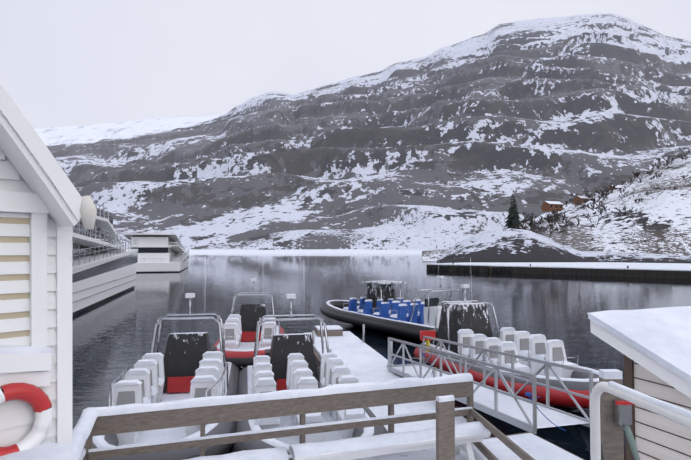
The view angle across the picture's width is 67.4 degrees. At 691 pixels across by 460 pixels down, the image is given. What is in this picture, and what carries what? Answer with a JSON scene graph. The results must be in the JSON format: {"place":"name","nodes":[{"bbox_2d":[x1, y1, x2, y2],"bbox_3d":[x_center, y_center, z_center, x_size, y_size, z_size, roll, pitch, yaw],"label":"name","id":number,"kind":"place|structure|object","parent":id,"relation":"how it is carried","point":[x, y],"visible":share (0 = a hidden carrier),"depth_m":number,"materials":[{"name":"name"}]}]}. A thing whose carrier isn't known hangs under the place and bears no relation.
{"place":"outdoors","nodes":[
{"label":"outdoors","id":0,"kind":"place"},
{"bbox_2d":[34,115,220,144],"bbox_3d":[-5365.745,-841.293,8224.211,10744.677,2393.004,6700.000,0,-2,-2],"label":"mountain","id":1,"kind":"structure","parent":0,"point":[77,134],"depth_m":8361.67,"materials":[{"name":"white snow"}]},
{"bbox_2d":[184,249,426,253],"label":"shore","id":2,"kind":"structure","parent":0,"point":[296,251],"depth_m":492.82,"materials":[{"name":"white snow"}]},
{"bbox_2d":[0,0,690,127],"label":"sky","id":3,"kind":"structure","parent":0,"point":[63,62],"materials":[{"name":"white"}]},
{"bbox_2d":[202,172,525,249],"bbox_3d":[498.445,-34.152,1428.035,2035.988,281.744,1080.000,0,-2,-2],"label":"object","id":4,"kind":"structure","parent":0,"point":[409,227],"depth_m":943.05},
{"bbox_2d":[46,13,690,249],"bbox_3d":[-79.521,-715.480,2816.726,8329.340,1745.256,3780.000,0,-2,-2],"label":"mountain","id":5,"kind":"structure","parent":0,"point":[532,115],"depth_m":1526.74,"materials":[{"name":"grey stone"}]},
{"bbox_2d":[72,254,690,459],"bbox_3d":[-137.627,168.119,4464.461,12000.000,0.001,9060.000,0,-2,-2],"label":"water","id":6,"kind":"structure","parent":0,"point":[112,338],"depth_m":43.63,"materials":[{"name":"black liquid"}]},
{"bbox_2d":[72,203,137,315],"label":"ferry","id":7,"kind":"object","parent":6,"relation":"on","point":[104,266],"visible":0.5,"depth_m":44.05,"materials":[{"name":"grey metal"}]},
{"bbox_2d":[122,233,188,272],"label":"ferry","id":8,"kind":"object","parent":6,"relation":"on","point":[161,252],"visible":0.94,"depth_m":98.63,"materials":[{"name":"grey metal"}]},
{"bbox_2d":[84,260,240,459],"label":"rib","id":9,"kind":"object","parent":6,"relation":"in","point":[191,365],"visible":0.65,"depth_m":11.99,"materials":[{"name":"grey plastic"}]},
{"bbox_2d":[212,278,286,369],"bbox_3d":[-3.698,3.311,20.257,2.991,4.500,8.487,0,-2,-8],"label":"rib","id":10,"kind":"object","parent":6,"relation":"in","point":[239,329],"visible":0.54,"depth_m":20.05,"materials":[{"name":"red"}]},
{"bbox_2d":[231,294,387,454],"bbox_3d":[-1.045,3.015,12.188,3.191,4.500,8.845,0,-2,-11],"label":"rib","id":11,"kind":"object","parent":6,"relation":"in","point":[286,362],"visible":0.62,"depth_m":11.94,"materials":[{"name":"grey plastic"}]},
{"bbox_2d":[320,264,463,340],"bbox_3d":[2.290,3.355,28.267,3.691,5.000,11.362,1,-3,-35],"label":"rib","id":12,"kind":"object","parent":6,"relation":"in","point":[379,308],"visible":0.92,"depth_m":26.94,"materials":[{"name":"black rubber"}]},
{"bbox_2d":[307,324,489,437],"bbox_3d":[0.592,4.591,16.963,2.400,1.700,14.912,0,-2,-11],"label":"pontoon","id":13,"kind":"object","parent":6,"relation":"on","point":[363,361],"visible":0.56,"depth_m":17.32,"materials":[{"name":"grey concrete"}]},
{"bbox_2d":[241,353,565,430],"bbox_3d":[1.280,3.990,13.505,8.161,1.748,9.694,0,-2,-10],"label":"clutter","id":14,"kind":"object","parent":13,"relation":"on","point":[529,393],"visible":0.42,"depth_m":9.42,"materials":[{"name":"black rubber"}]},
{"bbox_2d":[386,331,592,433],"bbox_3d":[3.055,3.538,13.347,1.635,1.620,8.229,1,-2,-15],"label":"gangway","id":15,"kind":"object","parent":13,"relation":"on","point":[512,408],"visible":0.96,"depth_m":10.96,"materials":[{"name":"silver metal"}]},
{"bbox_2d":[414,259,623,407],"bbox_3d":[5.111,3.172,16.469,3.191,4.500,8.587,1,-2,-16],"label":"rib","id":16,"kind":"object","parent":6,"relation":"in","point":[465,322],"visible":0.6,"depth_m":16.05,"materials":[{"name":"grey plastic"}]},
{"bbox_2d":[350,433,582,459],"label":"deck snow","id":17,"kind":"structure","parent":0,"point":[535,447],"depth_m":8.11,"materials":[{"name":"white snow"}]},
{"bbox_2d":[185,421,490,459],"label":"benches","id":18,"kind":"object","parent":17,"relation":"on","point":[467,434],"visible":0.96,"depth_m":7.26,"materials":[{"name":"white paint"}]},
{"bbox_2d":[483,432,583,459],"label":"dock","id":19,"kind":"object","parent":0,"point":[534,434],"depth_m":8.80,"materials":[{"name":"grey wood"}]},
{"bbox_2d":[0,83,96,459],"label":"building","id":20,"kind":"structure","parent":19,"relation":"on","point":[45,206],"depth_m":3.44,"materials":[{"name":"white wood"}]},
{"bbox_2d":[0,441,71,459],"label":"snow","id":21,"kind":"structure","parent":20,"relation":"attached to","point":[45,450],"depth_m":3.29,"materials":[{"name":"white snow"}]},
{"bbox_2d":[73,373,534,459],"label":"railing","id":22,"kind":"object","parent":19,"relation":"on","point":[127,418],"visible":0.71,"depth_m":7.40,"materials":[{"name":"brown wood"}]},
{"bbox_2d":[435,395,454,459],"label":"tall post","id":23,"kind":"object","parent":19,"relation":"on","point":[445,427],"visible":1,"depth_m":5.28,"materials":[{"name":"brown wood"}]},
{"bbox_2d":[587,306,690,459],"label":"shed","id":24,"kind":"structure","parent":19,"relation":"on","point":[653,345],"depth_m":5.54,"materials":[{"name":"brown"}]},
{"bbox_2d":[590,369,690,459],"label":"handrail","id":25,"kind":"object","parent":19,"relation":"on","point":[610,414],"visible":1,"depth_m":3.27,"materials":[{"name":"painted metal"},{"name":"snow"}]},
{"bbox_2d":[422,154,690,260],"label":"hill","id":26,"kind":"structure","parent":0,"point":[660,223],"depth_m":258.52,"materials":[{"name":"white snow"}]},
{"bbox_2d":[491,147,690,248],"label":"trees","id":27,"kind":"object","parent":26,"relation":"on","point":[513,217],"visible":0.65,"depth_m":336.76,"materials":[{"name":"brown"}]},
{"bbox_2d":[426,262,690,278],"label":"quay","id":28,"kind":"structure","parent":0,"point":[662,270],"depth_m":92.57,"materials":[{"name":"black"}]},
{"bbox_2d":[437,228,690,263],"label":"knoll","id":29,"kind":"structure","parent":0,"point":[512,245],"depth_m":134.97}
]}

